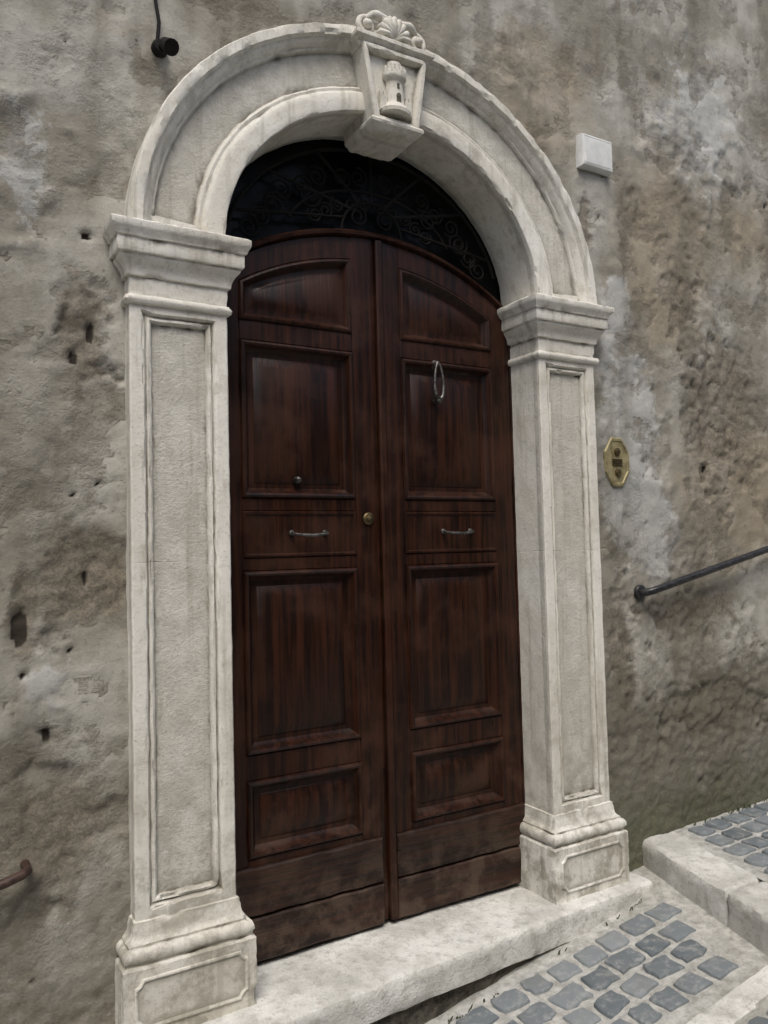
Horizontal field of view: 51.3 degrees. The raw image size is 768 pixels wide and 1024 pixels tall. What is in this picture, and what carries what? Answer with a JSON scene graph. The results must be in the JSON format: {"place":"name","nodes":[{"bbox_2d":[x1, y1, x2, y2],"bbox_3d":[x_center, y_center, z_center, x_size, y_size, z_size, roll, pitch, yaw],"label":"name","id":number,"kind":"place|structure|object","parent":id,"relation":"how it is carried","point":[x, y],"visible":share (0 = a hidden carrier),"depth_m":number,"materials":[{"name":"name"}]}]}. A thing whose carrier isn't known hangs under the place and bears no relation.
{"place":"outdoors","nodes":[
{"label":"outdoors","id":0,"kind":"place"},
{"bbox_2d":[427,866,767,1023],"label":"ground","id":1,"kind":"structure","parent":0,"point":[714,936],"depth_m":2.76,"materials":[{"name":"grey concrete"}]},
{"bbox_2d":[0,0,767,1023],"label":"plaster wall","id":2,"kind":"structure","parent":1,"relation":"on","point":[668,98],"depth_m":3.31,"materials":[{"name":"grey paint"}]},
{"bbox_2d":[0,859,32,889],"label":"handrail","id":3,"kind":"object","parent":2,"relation":"attached to","point":[24,872],"visible":1,"depth_m":2.14,"materials":[{"name":"brown metal"}]},
{"bbox_2d":[151,0,178,57],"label":"wall lamp","id":4,"kind":"object","parent":2,"relation":"attached to","point":[163,47],"visible":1,"depth_m":2.50,"materials":[{"name":"metal"}]},
{"bbox_2d":[576,133,612,176],"bbox_3d":[0.908,-1.553,3.494,0.181,0.140,0.073,0,-3,-31],"label":"junction box","id":5,"kind":"object","parent":2,"relation":"attached to","point":[594,154],"visible":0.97,"depth_m":3.45,"materials":[{"name":"white plastic"}]},
{"bbox_2d":[603,437,629,486],"bbox_3d":[0.998,-0.214,3.473,0.148,0.214,0.057,0,-3,-31],"label":"doorbell plate","id":6,"kind":"object","parent":2,"relation":"attached to","point":[616,459],"visible":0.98,"depth_m":3.45,"materials":[{"name":"gold metal"}]},
{"bbox_2d":[634,545,767,598],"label":"handrail","id":7,"kind":"object","parent":2,"relation":"attached to","point":[641,591],"visible":1,"depth_m":3.59,"materials":[{"name":"black metal"}]},
{"bbox_2d":[367,956,533,1023],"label":"rubble footing","id":8,"kind":"object","parent":1,"relation":"on","point":[427,1011],"visible":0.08,"depth_m":2.66,"materials":[{"name":"stone"}]},
{"bbox_2d":[198,871,652,1023],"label":"stone doorstep","id":9,"kind":"object","parent":8,"relation":"on","point":[389,966],"visible":0.61,"depth_m":2.72,"materials":[{"name":"stone"}]},
{"bbox_2d":[103,10,629,1023],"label":"stone door portal","id":10,"kind":"object","parent":9,"relation":"on","point":[385,90],"visible":0.94,"depth_m":2.58,"materials":[{"name":"stone"}]},
{"bbox_2d":[226,140,501,303],"bbox_3d":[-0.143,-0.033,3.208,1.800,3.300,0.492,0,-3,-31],"label":"fanlight grille","id":11,"kind":"object","parent":10,"relation":"in","point":[311,184],"visible":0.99,"depth_m":3.04,"materials":[{"name":"metal"}]},
{"bbox_2d":[227,228,524,919],"bbox_3d":[-0.025,0.223,3.008,1.320,2.563,0.108,0,-3,-31],"label":"wooden double door","id":12,"kind":"structure","parent":10,"relation":"in","point":[385,745],"depth_m":2.98,"materials":[{"name":"brown wood"}]},
{"bbox_2d":[238,259,362,859],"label":"leaf panels","id":13,"kind":"object","parent":12,"relation":"attached to","point":[301,658],"visible":1,"depth_m":2.82,"materials":[{"name":"brown wood"}]},
{"bbox_2d":[293,476,300,483],"bbox_3d":[-0.307,-0.112,2.830,0.028,0.028,0.041,0,-3,-31],"label":"peephole","id":14,"kind":"object","parent":13,"relation":"attached to","point":[296,479],"visible":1,"depth_m":2.82,"materials":[{"name":"metal"}]},
{"bbox_2d":[289,528,474,536],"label":"pull handles","id":15,"kind":"object","parent":13,"relation":"attached to","point":[326,532],"visible":1,"depth_m":2.83,"materials":[{"name":"metal"}]},
{"bbox_2d":[236,837,384,961],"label":"leaf kickboards","id":16,"kind":"object","parent":12,"relation":"attached to","point":[318,897],"visible":0.84,"depth_m":2.75,"materials":[{"name":"brown wood"}]},
{"bbox_2d":[363,512,373,524],"bbox_3d":[-0.057,0.025,2.956,0.046,0.046,0.026,0,-3,-31],"label":"cylinder lock","id":17,"kind":"object","parent":12,"relation":"attached to","point":[368,518],"visible":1,"depth_m":2.95,"materials":[{"name":"gold metal"}]},
{"bbox_2d":[432,360,444,403],"bbox_3d":[0.207,-0.511,3.140,0.054,0.176,0.049,0,-3,-31],"label":"door knocker","id":18,"kind":"object","parent":12,"relation":"attached to","point":[438,399],"depth_m":3.12,"materials":[{"name":"metal"}]},
{"bbox_2d":[398,268,504,821],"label":"leaf panels","id":19,"kind":"object","parent":12,"relation":"attached to","point":[454,654],"visible":1,"depth_m":3.15,"materials":[{"name":"brown wood"}]},
{"bbox_2d":[397,803,524,917],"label":"leaf kickboards","id":20,"kind":"object","parent":12,"relation":"attached to","point":[439,863],"visible":0.98,"depth_m":3.06,"materials":[{"name":"brown wood"}]},
{"bbox_2d":[448,799,766,1023],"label":"weeds","id":21,"kind":"object","parent":1,"relation":"on","point":[738,809],"visible":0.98,"depth_m":3.09,"materials":[{"name":"green plant"}]},
{"bbox_2d":[456,799,767,1023],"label":"cobblestone street","id":22,"kind":"structure","parent":0,"point":[716,867],"depth_m":2.82,"materials":[{"name":"stone"}]}
]}

